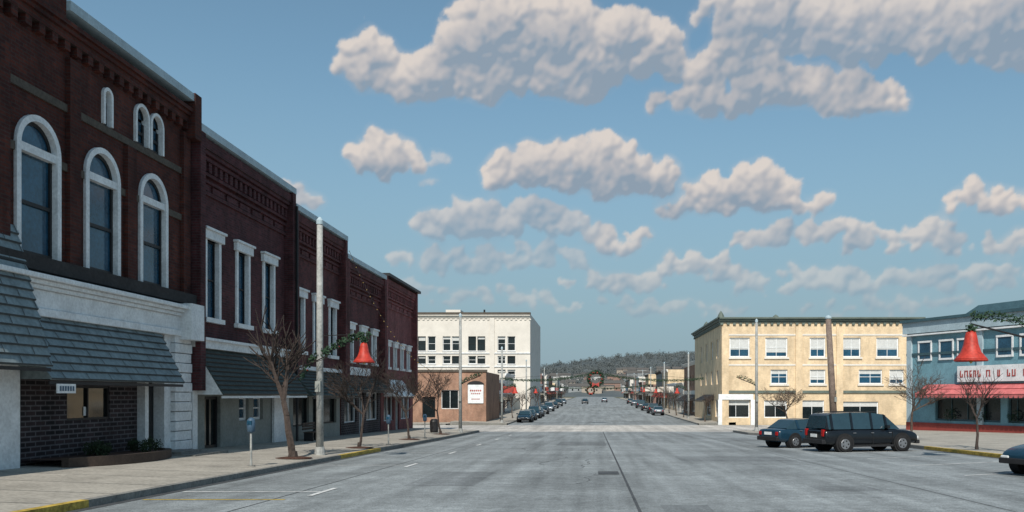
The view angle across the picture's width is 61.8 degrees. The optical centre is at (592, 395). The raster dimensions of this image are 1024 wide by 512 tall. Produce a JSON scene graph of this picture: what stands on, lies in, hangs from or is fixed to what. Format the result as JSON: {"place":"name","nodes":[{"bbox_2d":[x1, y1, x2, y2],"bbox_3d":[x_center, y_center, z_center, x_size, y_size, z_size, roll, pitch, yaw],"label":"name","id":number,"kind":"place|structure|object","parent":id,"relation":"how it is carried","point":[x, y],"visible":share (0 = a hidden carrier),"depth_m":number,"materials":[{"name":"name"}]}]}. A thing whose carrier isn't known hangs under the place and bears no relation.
{"place":"outdoors","nodes":[
{"label":"outdoors","id":0,"kind":"place"},
{"bbox_2d":[0,3,182,290],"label":"wall","id":1,"kind":"structure","parent":0,"point":[38,61],"depth_m":25.09,"materials":[{"name":"red brick"}]},
{"bbox_2d":[149,386,153,447],"bbox_3d":[-15.443,0.775,29.185,0.115,2.350,1.130,0,0,0],"label":"door","id":2,"kind":"structure","parent":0,"point":[151,426],"depth_m":29.62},
{"bbox_2d":[0,428,478,511],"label":"sidewalk","id":3,"kind":"structure","parent":0,"point":[51,487],"depth_m":22.07,"materials":[{"name":"concrete"}]},
{"bbox_2d":[0,364,19,469],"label":"pier","id":4,"kind":"structure","parent":3,"relation":"on","point":[9,419],"depth_m":21.65,"materials":[{"name":"white paint"}]},
{"bbox_2d":[29,448,227,467],"bbox_3d":[-14.375,2.353,26.900,2.050,1.353,8.600,0,0,0],"label":"planter","id":5,"kind":"object","parent":3,"relation":"on","point":[120,458],"visible":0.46,"depth_m":24.72,"materials":[{"name":"concrete"}]},
{"bbox_2d":[81,439,113,455],"bbox_3d":[-14.579,1.590,25.040,0.756,0.599,1.007,0,0,-20],"label":"shrub","id":6,"kind":"object","parent":5,"relation":"on","point":[97,449],"visible":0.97,"depth_m":24.80,"materials":[{"name":"green plant"}]},
{"bbox_2d":[126,436,163,451],"bbox_3d":[-14.438,1.629,27.418,1.120,0.607,1.095,0,0,21],"label":"shrub","id":7,"kind":"object","parent":5,"relation":"on","point":[144,446],"visible":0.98,"depth_m":27.22,"materials":[{"name":"green plant"}]},
{"bbox_2d":[137,382,148,449],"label":"pier","id":8,"kind":"structure","parent":3,"relation":"on","point":[142,412],"depth_m":28.40,"materials":[{"name":"white paint"}]},
{"bbox_2d":[152,335,170,447],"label":"pier","id":9,"kind":"structure","parent":3,"relation":"on","point":[162,411],"depth_m":29.75,"materials":[{"name":"white paint"}]},
{"bbox_2d":[170,336,191,448],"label":"quoin pillar","id":10,"kind":"structure","parent":3,"relation":"on","point":[180,425],"depth_m":30.66,"materials":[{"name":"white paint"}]},
{"bbox_2d":[179,303,203,340],"bbox_3d":[-14.710,-2.650,31.000,0.580,1.300,1.000,0,0,0],"label":"cornice return","id":11,"kind":"object","parent":10,"relation":"on","point":[192,323],"visible":0.86,"depth_m":30.57,"materials":[{"name":"white paint"}]},
{"bbox_2d":[247,418,255,466],"bbox_3d":[-10.150,1.394,25.196,0.250,1.460,0.252,0,0,0],"label":"parking meter","id":12,"kind":"object","parent":3,"relation":"on","point":[251,423],"visible":1,"depth_m":25.14,"materials":[{"name":"metal"}]},
{"bbox_2d":[243,307,328,458],"bbox_3d":[-10.974,-0.449,30.387,2.548,5.511,3.475,0,0,0],"label":"bare tree","id":13,"kind":"object","parent":3,"relation":"on","point":[292,451],"visible":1,"depth_m":29.99,"materials":[{"name":"brown plant"}]},
{"bbox_2d":[302,422,315,440],"bbox_3d":[-14.100,1.881,42.800,0.520,1.010,1.800,0,0,0],"label":"bench","id":14,"kind":"object","parent":3,"relation":"on","point":[309,435],"visible":0.71,"depth_m":42.07,"materials":[{"name":"black metal"}]},
{"bbox_2d":[298,217,374,454],"bbox_3d":[-9.535,-2.189,31.690,2.773,8.940,0.815,0,0,0],"label":"street light pole","id":15,"kind":"object","parent":3,"relation":"on","point":[363,356],"visible":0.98,"depth_m":31.60,"materials":[{"name":"metal"}]},
{"bbox_2d":[323,348,388,448],"bbox_3d":[-10.515,0.128,37.857,2.207,4.630,3.029,0,0,44],"label":"bare tree","id":16,"kind":"object","parent":3,"relation":"on","point":[341,388],"visible":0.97,"depth_m":37.67,"materials":[{"name":"brown plant"}]},
{"bbox_2d":[379,360,438,439],"bbox_3d":[-10.404,0.318,47.983,3.452,4.610,2.428,0,0,22],"label":"bare tree","id":17,"kind":"object","parent":3,"relation":"on","point":[398,390],"visible":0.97,"depth_m":47.99,"materials":[{"name":"brown plant"}]},
{"bbox_2d":[399,367,453,434],"bbox_3d":[-11.192,0.406,58.327,3.108,4.816,3.613,0,0,34],"label":"bare tree","id":18,"kind":"object","parent":3,"relation":"on","point":[439,394],"visible":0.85,"depth_m":58.17,"materials":[{"name":"brown plant"}]},
{"bbox_2d":[430,419,437,432],"bbox_3d":[-11.600,2.232,62.000,0.640,1.020,0.624,0,0,0],"label":"litter bin","id":19,"kind":"object","parent":3,"relation":"on","point":[433,425],"visible":0.93,"depth_m":61.74,"materials":[{"name":"black metal"}]},
{"bbox_2d":[458,313,481,432],"bbox_3d":[-9.246,-1.666,63.973,1.884,9.040,0.446,0,0,0],"label":"street light pole","id":20,"kind":"object","parent":3,"relation":"on","point":[460,376],"visible":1,"depth_m":63.91,"materials":[{"name":"metal"}]},
{"bbox_2d":[450,398,571,424],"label":"sidewalk","id":21,"kind":"structure","parent":0,"point":[508,419],"depth_m":103.09,"materials":[{"name":"concrete"}]},
{"bbox_2d":[500,347,517,422],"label":"street light pole","id":22,"kind":"object","parent":21,"relation":"on","point":[514,391],"visible":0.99,"depth_m":96.91,"materials":[{"name":"metal"}]},
{"bbox_2d":[500,370,702,387],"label":"christmas garland","id":23,"kind":"object","parent":22,"relation":"attached to","point":[597,385],"visible":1,"depth_m":96.97,"materials":[{"name":"green plant"}]},
{"bbox_2d":[71,0,1023,366],"label":"sky","id":24,"kind":"structure","parent":0,"point":[262,76],"materials":[{"name":"blue"}]},
{"bbox_2d":[79,432,1023,511],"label":"road","id":25,"kind":"structure","parent":0,"point":[657,473],"depth_m":22.16,"materials":[{"name":"grey asphalt"}]},
{"bbox_2d":[228,432,1014,511],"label":"road joint","id":26,"kind":"object","parent":25,"relation":"on","point":[633,497],"visible":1,"depth_m":21.18,"materials":[{"name":"black asphalt"}]},
{"bbox_2d":[757,418,813,447],"bbox_3d":[10.591,1.895,42.595,4.780,1.486,2.080,0,0,-28],"label":"parked car","id":27,"kind":"object","parent":25,"relation":"on","point":[790,432],"visible":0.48,"depth_m":41.40,"materials":[{"name":"blue paint"}]},
{"bbox_2d":[803,411,919,451],"bbox_3d":[12.140,1.645,38.397,5.020,1.835,2.220,0,0,-16],"label":"parked suv","id":28,"kind":"object","parent":25,"relation":"on","point":[842,431],"visible":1,"depth_m":37.53,"materials":[{"name":"black paint"}]},
{"bbox_2d":[999,444,1023,473],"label":"parked car","id":29,"kind":"object","parent":25,"relation":"on","point":[1013,457],"visible":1,"depth_m":23.96,"materials":[{"name":"blue paint"}]},
{"bbox_2d":[509,397,696,424],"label":"road","id":30,"kind":"structure","parent":0,"point":[597,411],"depth_m":133.14,"materials":[{"name":"grey asphalt"}]},
{"bbox_2d":[516,410,533,421],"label":"parked car","id":31,"kind":"object","parent":30,"relation":"on","point":[524,415],"visible":1,"depth_m":102.60,"materials":[{"name":"blue paint"}]},
{"bbox_2d":[651,406,663,414],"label":"parked car","id":32,"kind":"object","parent":30,"relation":"on","point":[657,410],"visible":1,"depth_m":133.25,"materials":[{"name":"silver metal"}]},
{"bbox_2d":[540,354,694,396],"bbox_3d":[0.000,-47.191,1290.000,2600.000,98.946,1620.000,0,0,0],"label":"hills","id":33,"kind":"structure","parent":0,"point":[613,393],"depth_m":979.07,"materials":[{"name":"green plant"}]},
{"bbox_2d":[540,351,694,392],"bbox_3d":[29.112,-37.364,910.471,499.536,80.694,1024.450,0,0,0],"label":"distant tree mass","id":34,"kind":"object","parent":33,"relation":"on","point":[608,365],"visible":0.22,"depth_m":1012.49,"materials":[{"name":"green plant"}]},
{"bbox_2d":[404,436,881,511],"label":"road patch","id":35,"kind":"object","parent":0,"point":[454,479],"visible":0.94,"depth_m":23.12,"materials":[{"name":"grey asphalt"}]},
{"bbox_2d":[283,0,1023,293],"bbox_3d":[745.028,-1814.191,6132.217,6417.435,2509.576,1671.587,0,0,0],"label":"cloud","id":36,"kind":"structure","parent":0,"point":[490,53],"depth_m":6467.93,"materials":[{"name":"white"}]},
{"bbox_2d":[413,425,905,431],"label":"cross street","id":37,"kind":"structure","parent":0,"point":[605,428],"depth_m":81.37,"materials":[{"name":"grey asphalt"}]},
{"bbox_2d":[619,398,734,424],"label":"sidewalk","id":38,"kind":"structure","parent":0,"point":[693,419],"depth_m":115.60,"materials":[{"name":"concrete"}]},
{"bbox_2d":[642,367,651,402],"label":"street light pole","id":39,"kind":"object","parent":38,"relation":"on","point":[650,386],"visible":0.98,"depth_m":184.92,"materials":[{"name":"metal"}]},
{"bbox_2d":[546,384,649,394],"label":"christmas garland","id":40,"kind":"object","parent":39,"relation":"attached to","point":[587,392],"visible":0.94,"depth_m":184.98,"materials":[{"name":"green plant"}]},
{"bbox_2d":[675,352,689,418],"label":"street light pole","id":41,"kind":"object","parent":38,"relation":"on","point":[677,392],"visible":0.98,"depth_m":111.89,"materials":[{"name":"metal"}]},
{"bbox_2d":[695,325,721,421],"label":"street wall","id":42,"kind":"structure","parent":0,"point":[708,367],"depth_m":105.83,"materials":[{"name":"brick"}]},
{"bbox_2d":[722,323,905,424],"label":"wall","id":43,"kind":"structure","parent":0,"point":[891,408],"depth_m":95.00,"materials":[{"name":"brick"}]},
{"bbox_2d":[733,430,1023,458],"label":"sidewalk","id":44,"kind":"structure","parent":0,"point":[993,445],"depth_m":45.21,"materials":[{"name":"concrete"}]},
{"bbox_2d":[736,319,758,430],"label":"street light pole","id":45,"kind":"object","parent":44,"relation":"on","point":[756,428],"visible":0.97,"depth_m":67.91,"materials":[{"name":"metal"}]},
{"bbox_2d":[756,386,806,418],"bbox_3d":[14.064,1.034,62.693,3.359,3.766,4.503,0,0,0],"label":"bare tree","id":46,"kind":"object","parent":44,"relation":"on","point":[785,398],"visible":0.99,"depth_m":62.45,"materials":[{"name":"brown plant"}]},
{"bbox_2d":[825,315,836,410],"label":"utility pole","id":47,"kind":"object","parent":44,"relation":"on","point":[831,384],"visible":0.7,"depth_m":69.79,"materials":[{"name":"brown wood"}]},
{"bbox_2d":[882,357,948,431],"bbox_3d":[17.794,0.254,47.324,3.440,4.765,3.941,0,0,-16],"label":"bare tree","id":48,"kind":"object","parent":44,"relation":"on","point":[920,391],"visible":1,"depth_m":46.83,"materials":[{"name":"brown plant"}]},
{"bbox_2d":[955,368,1003,448],"bbox_3d":[16.682,0.630,36.621,1.790,3.623,2.064,0,0,0],"label":"bare tree","id":49,"kind":"object","parent":44,"relation":"on","point":[983,401],"visible":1,"depth_m":36.58,"materials":[{"name":"brown plant"}]},
{"bbox_2d":[953,310,1023,362],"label":"decoration","id":50,"kind":"object","parent":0,"point":[970,352],"visible":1,"depth_m":30.88,"materials":[{"name":"plastic"}]},
{"bbox_3d":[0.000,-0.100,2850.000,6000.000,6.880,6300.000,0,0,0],"label":"ground","id":51,"kind":"structure","parent":0,"visible":0},
{"bbox_2d":[20,379,136,465],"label":"shop wall","id":52,"kind":"structure","parent":51,"relation":"on","point":[48,429],"depth_m":24.36,"materials":[{"name":"brown brick"}]},
{"bbox_2d":[67,386,108,420],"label":"dark window frames","id":53,"kind":"structure","parent":52,"relation":"attached to","point":[87,404],"depth_m":25.77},
{"bbox_2d":[67,388,105,417],"bbox_3d":[-15.350,0.235,25.700,0.001,1.030,2.200,0,0,0],"label":"shop glass","id":54,"kind":"object","parent":53,"relation":"in","point":[76,402],"visible":0.8,"depth_m":25.68,"materials":[{"name":"beige glass"}]},
{"bbox_2d":[153,128,188,439],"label":"side walls","id":55,"kind":"structure","parent":51,"relation":"on","point":[154,129],"depth_m":31.50,"materials":[{"name":"white brick"}]},
{"bbox_2d":[0,264,188,335],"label":"white cornice","id":56,"kind":"structure","parent":55,"relation":"attached to","point":[61,298],"depth_m":25.43,"materials":[{"name":"paint"}]},
{"bbox_3d":[-15.100,-6.695,21.400,0.200,5.890,16.840,0,0,0],"label":"wall","id":57,"kind":"object","parent":55,"relation":"attached to","visible":0},
{"bbox_2d":[42,0,65,16],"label":"pediment","id":58,"kind":"structure","parent":57,"relation":"on","point":[59,6],"depth_m":23.35,"materials":[{"name":"red brick"}]},
{"bbox_2d":[14,87,167,287],"bbox_3d":[-15.030,-6.695,21.400,0.240,5.890,16.840,0,0,0],"label":"arch surround","id":59,"kind":"object","parent":57,"relation":"attached to","point":[53,158],"visible":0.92,"depth_m":25.91,"materials":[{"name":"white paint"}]},
{"bbox_2d":[21,103,160,285],"bbox_3d":[-15.100,-6.645,21.400,0.080,5.790,16.500,0,0,0],"label":"sash","id":60,"kind":"object","parent":59,"relation":"attached to","point":[49,208],"visible":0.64,"depth_m":26.28,"materials":[{"name":"grey wood"}]},
{"bbox_2d":[21,110,158,283],"bbox_3d":[-15.123,-6.645,21.400,0.005,5.790,16.500,0,0,0],"label":"glass","id":61,"kind":"object","parent":60,"relation":"in","point":[34,189],"visible":0.55,"depth_m":25.66,"materials":[{"name":"blue glass"}]},
{"bbox_2d":[0,224,183,383],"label":"awning grey shingle","id":62,"kind":"object","parent":57,"relation":"attached to","point":[23,330],"visible":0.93,"depth_m":23.43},
{"bbox_2d":[18,365,49,378],"bbox_3d":[-14.505,-2.395,20.650,0.950,3.950,17.280,0,0,0],"label":"awning side","id":63,"kind":"object","parent":62,"relation":"attached to","point":[24,374],"visible":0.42,"depth_m":22.11,"materials":[{"name":"grey"}]},
{"bbox_2d":[56,384,75,392],"bbox_3d":[-14.085,-0.175,22.700,0.030,0.250,0.800,0,0,0],"label":"sign board","id":64,"kind":"object","parent":62,"relation":"attached to","point":[58,388],"visible":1,"depth_m":22.65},
{"bbox_2d":[0,366,182,386],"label":"awning fascia","id":65,"kind":"structure","parent":62,"relation":"attached to","point":[78,383],"depth_m":23.61,"materials":[{"name":"black wood"}]},
{"bbox_2d":[0,231,184,382],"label":"awning course edges","id":66,"kind":"object","parent":62,"relation":"attached to","point":[9,258],"visible":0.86,"depth_m":23.55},
{"bbox_2d":[0,224,184,381],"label":"shingle joints","id":67,"kind":"object","parent":62,"relation":"attached to","point":[70,340],"visible":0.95,"depth_m":23.21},
{"bbox_2d":[0,0,187,128],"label":"corbels dark red brick","id":68,"kind":"object","parent":57,"relation":"attached to","point":[24,19],"visible":1,"depth_m":24.96,"materials":[{"name":"red brick"}]},
{"bbox_2d":[3,0,188,121],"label":"corbel band","id":69,"kind":"object","parent":57,"relation":"attached to","point":[22,6],"visible":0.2,"depth_m":24.97,"materials":[{"name":"red brick"}]},
{"bbox_2d":[21,0,192,115],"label":"cornice dark red brick","id":70,"kind":"object","parent":69,"relation":"on","point":[47,11],"visible":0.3,"depth_m":25.51,"materials":[{"name":"red brick"}]},
{"bbox_2d":[11,74,181,219],"bbox_3d":[-14.975,-7.305,21.250,0.070,1.910,20.500,0,0,0],"label":"stone band","id":71,"kind":"object","parent":57,"relation":"attached to","point":[43,96],"visible":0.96,"depth_m":25.60,"materials":[{"name":"grey stone"}]},
{"bbox_2d":[0,246,196,303],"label":"sill course","id":72,"kind":"object","parent":57,"relation":"attached to","point":[44,265],"visible":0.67,"depth_m":25.09,"materials":[{"name":"stone"}]},
{"bbox_2d":[0,12,190,293],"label":"pilaster","id":73,"kind":"object","parent":72,"relation":"on","point":[73,162],"visible":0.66,"depth_m":24.40,"materials":[{"name":"red brick"}]},
{"bbox_3d":[-15.150,-10.600,21.250,0.300,0.300,20.500,0,0,0],"label":"parapet","id":74,"kind":"object","parent":55,"relation":"on","visible":0},
{"bbox_2d":[66,0,193,100],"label":"coping","id":75,"kind":"object","parent":74,"relation":"on","point":[77,15],"visible":0.57,"depth_m":26.64,"materials":[{"name":"metal"}]},
{"bbox_2d":[189,123,307,448],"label":"maroon brick shop","id":76,"kind":"structure","parent":51,"relation":"on","point":[244,236],"depth_m":35.56,"materials":[{"name":"red brick"}]},
{"bbox_2d":[183,93,201,141],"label":"end pier","id":77,"kind":"structure","parent":76,"relation":"attached to","point":[193,131],"depth_m":31.10,"materials":[{"name":"red brick"}]},
{"bbox_2d":[205,241,269,447],"bbox_3d":[-15.178,-1.980,36.300,0.135,8.154,6.834,0,0,0],"label":"window frames dark","id":78,"kind":"structure","parent":76,"relation":"in","point":[208,398],"depth_m":34.03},
{"bbox_2d":[239,398,259,420],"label":"window frames","id":79,"kind":"structure","parent":76,"relation":"in","point":[244,399],"depth_m":37.09,"materials":[{"name":"white paint"}]},
{"bbox_2d":[289,203,358,439],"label":"plum brick shop","id":80,"kind":"structure","parent":51,"relation":"on","point":[335,281],"depth_m":46.71,"materials":[{"name":"brown brick"}]},
{"bbox_2d":[293,298,333,430],"bbox_3d":[-15.178,-1.255,46.200,0.135,7.504,7.194,0,0,0],"label":"window frames dark","id":81,"kind":"structure","parent":80,"relation":"in","point":[299,298],"depth_m":46.26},
{"bbox_2d":[341,254,391,434],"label":"dark brick shop","id":82,"kind":"structure","parent":51,"relation":"on","point":[364,316],"depth_m":55.72,"materials":[{"name":"brown brick"}]},
{"bbox_2d":[344,392,375,432],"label":"window frames","id":83,"kind":"structure","parent":82,"relation":"in","point":[347,421],"depth_m":55.15,"materials":[{"name":"white paint"}]},
{"bbox_2d":[381,273,420,430],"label":"red brick corner shop","id":84,"kind":"structure","parent":51,"relation":"on","point":[402,310],"depth_m":65.82,"materials":[{"name":"red brick"}]},
{"bbox_2d":[384,396,408,429],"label":"window frames","id":85,"kind":"structure","parent":84,"relation":"in","point":[386,396],"depth_m":65.20,"materials":[{"name":"white paint"}]},
{"bbox_2d":[413,370,498,421],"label":"brick shop","id":86,"kind":"structure","parent":51,"relation":"on","point":[480,397],"depth_m":98.50,"materials":[{"name":"brown brick"}]},
{"bbox_2d":[418,310,539,408],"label":"white office block","id":87,"kind":"structure","parent":51,"relation":"on","point":[486,336],"depth_m":165.00,"materials":[{"name":"beige paint"}]},
{"bbox_2d":[418,336,514,395],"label":"window frames dark","id":88,"kind":"structure","parent":87,"relation":"in","point":[418,336],"depth_m":165.28,"materials":[{"name":"black metal"}]},
{"bbox_2d":[428,336,514,378],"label":"window frames","id":89,"kind":"structure","parent":87,"relation":"in","point":[428,336],"depth_m":165.28,"materials":[{"name":"white paint"}]},
{"bbox_2d":[494,373,514,410],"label":"cream shop","id":90,"kind":"structure","parent":51,"relation":"on","point":[507,383],"depth_m":150.15,"materials":[{"name":"paint"}]},
{"bbox_2d":[499,379,510,412],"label":"brick shop","id":91,"kind":"structure","parent":51,"relation":"on","point":[506,390],"depth_m":137.63,"materials":[{"name":"brick"}]},
{"bbox_2d":[546,366,683,393],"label":"distant houses","id":92,"kind":"structure","parent":51,"relation":"on","point":[615,382],"depth_m":736.95,"materials":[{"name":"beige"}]},
{"bbox_2d":[641,374,655,402],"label":"buff brick shop","id":93,"kind":"structure","parent":51,"relation":"on","point":[653,376],"depth_m":229.37,"materials":[{"name":"beige brick"}]},
{"bbox_2d":[651,371,661,405],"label":"grey shop","id":94,"kind":"structure","parent":51,"relation":"on","point":[658,376],"depth_m":193.42,"materials":[{"name":"paint"}]},
{"bbox_2d":[657,369,683,407],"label":"buff brick shop","id":95,"kind":"structure","parent":51,"relation":"on","point":[675,374],"depth_m":169.93,"materials":[{"name":"beige brick"}]},
{"bbox_2d":[666,383,676,410],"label":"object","id":96,"kind":"structure","parent":51,"relation":"on","point":[671,402],"depth_m":158.30,"materials":[{"name":"paint"}]},
{"bbox_2d":[675,382,683,412],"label":"cream shop","id":97,"kind":"structure","parent":51,"relation":"on","point":[680,408],"depth_m":145.13,"materials":[{"name":"paint"}]},
{"bbox_2d":[676,360,694,414],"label":"brick shop","id":98,"kind":"structure","parent":51,"relation":"on","point":[691,387],"depth_m":130.58,"materials":[{"name":"brown brick"}]},
{"bbox_2d":[701,339,717,416],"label":"street wall reveal","id":99,"kind":"object","parent":51,"relation":"on","point":[712,371],"visible":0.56,"depth_m":103.50,"materials":[{"name":"beige paint"}]},
{"bbox_2d":[718,394,754,424],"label":"white shopfront","id":100,"kind":"object","parent":51,"relation":"on","point":[721,397],"visible":0.76,"depth_m":94.75,"materials":[{"name":"paint"}]},
{"bbox_2d":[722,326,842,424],"bbox_3d":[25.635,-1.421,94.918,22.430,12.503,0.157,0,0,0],"label":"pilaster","id":101,"kind":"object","parent":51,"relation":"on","point":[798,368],"visible":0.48,"depth_m":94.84,"materials":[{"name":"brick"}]},
{"bbox_2d":[729,334,905,365],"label":"stone band","id":102,"kind":"object","parent":101,"relation":"attached to","point":[816,364],"visible":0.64,"depth_m":94.94,"materials":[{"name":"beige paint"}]},
{"bbox_2d":[729,391,905,392],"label":"belt course","id":103,"kind":"object","parent":101,"relation":"attached to","point":[819,391],"visible":0.64,"depth_m":94.85,"materials":[{"name":"beige stone"}]},
{"bbox_2d":[749,338,903,417],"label":"wall reveal","id":104,"kind":"object","parent":51,"relation":"on","point":[787,356],"depth_m":95.08,"materials":[{"name":"beige paint"}]},
{"bbox_2d":[708,401,876,418],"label":"shop glass","id":105,"kind":"object","parent":104,"relation":"attached to","point":[770,411],"visible":0.3,"depth_m":95.20,"materials":[{"name":"black glass"}]},
{"bbox_2d":[693,323,902,338],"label":"corbels grey green cornice","id":106,"kind":"structure","parent":104,"relation":"attached to","point":[710,329],"depth_m":94.80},
{"bbox_2d":[707,338,902,417],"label":"window frames","id":107,"kind":"structure","parent":104,"relation":"attached to","point":[739,347],"depth_m":95.13,"materials":[{"name":"white paint"}]},
{"bbox_2d":[729,339,901,406],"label":"blinds","id":108,"kind":"object","parent":107,"relation":"attached to","point":[846,343],"visible":1,"depth_m":95.19,"materials":[{"name":"white fabric"}]},
{"bbox_2d":[731,349,901,382],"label":"glass","id":109,"kind":"object","parent":107,"relation":"in","point":[869,378],"visible":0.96,"depth_m":95.20,"materials":[{"name":"glass"}]},
{"bbox_2d":[691,317,925,336],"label":"grey green cornice","id":110,"kind":"structure","parent":104,"relation":"on","point":[710,324],"depth_m":94.65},
{"bbox_2d":[729,357,905,385],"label":"sills","id":111,"kind":"structure","parent":104,"relation":"attached to","point":[825,358],"depth_m":94.85,"materials":[{"name":"beige paint"}]},
{"bbox_2d":[900,300,1023,432],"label":"teal corner shop","id":112,"kind":"structure","parent":51,"relation":"on","point":[937,343],"depth_m":64.45,"materials":[{"name":"paint"}]},
{"bbox_2d":[936,397,1023,422],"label":"window frames dark","id":113,"kind":"structure","parent":112,"relation":"in","point":[941,397],"depth_m":64.03,"materials":[{"name":"black metal"}]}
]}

